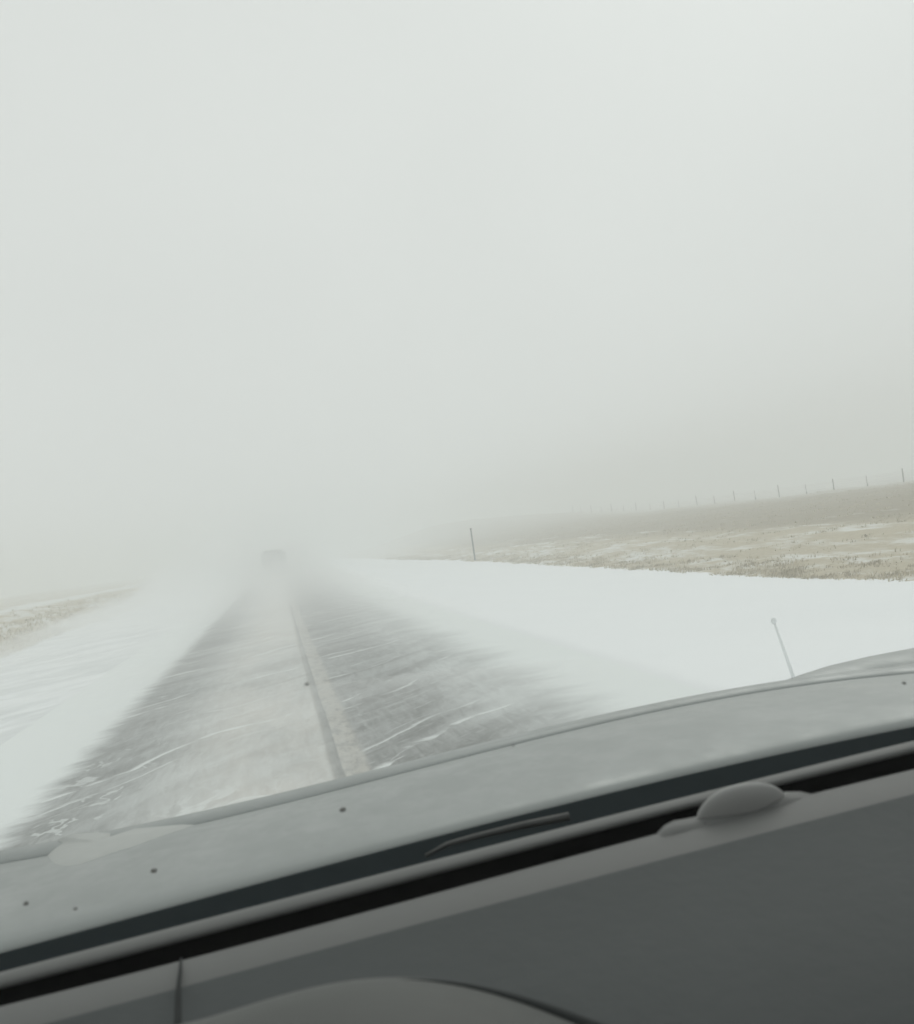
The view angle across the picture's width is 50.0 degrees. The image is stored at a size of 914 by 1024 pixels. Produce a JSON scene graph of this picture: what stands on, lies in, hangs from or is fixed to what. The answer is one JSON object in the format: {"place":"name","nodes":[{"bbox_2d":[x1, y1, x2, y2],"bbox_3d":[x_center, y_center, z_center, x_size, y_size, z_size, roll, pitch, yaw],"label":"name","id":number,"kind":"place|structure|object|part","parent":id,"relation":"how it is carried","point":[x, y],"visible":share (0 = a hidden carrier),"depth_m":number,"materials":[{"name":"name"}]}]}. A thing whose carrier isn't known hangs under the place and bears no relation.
{"place":"outdoors","nodes":[
{"label":"outdoors","id":0,"kind":"place"},
{"bbox_2d":[0,563,708,849],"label":"road","id":1,"kind":"structure","parent":0,"point":[216,703],"depth_m":13.97,"materials":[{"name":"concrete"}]},
{"bbox_2d":[260,549,288,582],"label":"truck","id":2,"kind":"object","parent":1,"relation":"on","point":[274,562],"visible":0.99,"depth_m":90.41,"materials":[{"name":"paint"}]},
{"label":"rear door","id":3,"kind":"part","parent":2,"relation":"part of","materials":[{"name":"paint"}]},
{"bbox_2d":[0,648,913,1023],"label":"car","id":4,"kind":"object","parent":1,"relation":"on","point":[744,854],"visible":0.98,"depth_m":0.99,"materials":[{"name":"silver metal"}]},
{"bbox_2d":[47,824,192,865],"bbox_3d":[-0.674,0.614,1.797,0.252,0.043,0.333,-8,-1,14],"label":"snow patch","id":5,"kind":"object","parent":4,"relation":"on","point":[75,849],"visible":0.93,"depth_m":1.80,"materials":[{"name":"white snow"}]},
{"bbox_2d":[771,618,794,677],"bbox_3d":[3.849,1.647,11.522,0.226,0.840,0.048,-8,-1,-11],"label":"car antenna","id":6,"kind":"object","parent":4,"relation":"attached to","point":[774,621],"visible":0.95,"depth_m":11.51,"materials":[{"name":"plastic"}]},
{"bbox_2d":[0,467,913,744],"bbox_3d":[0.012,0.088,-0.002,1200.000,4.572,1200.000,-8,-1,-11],"label":"ground","id":7,"kind":"structure","parent":0,"point":[700,629],"depth_m":31.32,"materials":[{"name":"white snow"}]},
{"bbox_2d":[0,592,173,658],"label":"dry grass","id":8,"kind":"structure","parent":7,"relation":"on","point":[72,619],"depth_m":54.91,"materials":[{"name":"beige plant"}]},
{"bbox_2d":[470,528,475,559],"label":"marker post","id":9,"kind":"object","parent":7,"relation":"on","point":[472,543],"visible":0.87,"depth_m":67.23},
{"bbox_2d":[572,468,911,512],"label":"wire fence","id":10,"kind":"object","parent":7,"relation":"on","point":[903,475],"visible":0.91,"depth_m":104.85,"materials":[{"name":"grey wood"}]},
{"bbox_2d":[0,0,913,595],"label":"sky","id":11,"kind":"structure","parent":0,"point":[300,278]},
{"bbox_2d":[385,481,913,581],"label":"dry grass","id":12,"kind":"structure","parent":0,"point":[789,574],"depth_m":37.53,"materials":[{"name":"beige plant"}]}
]}

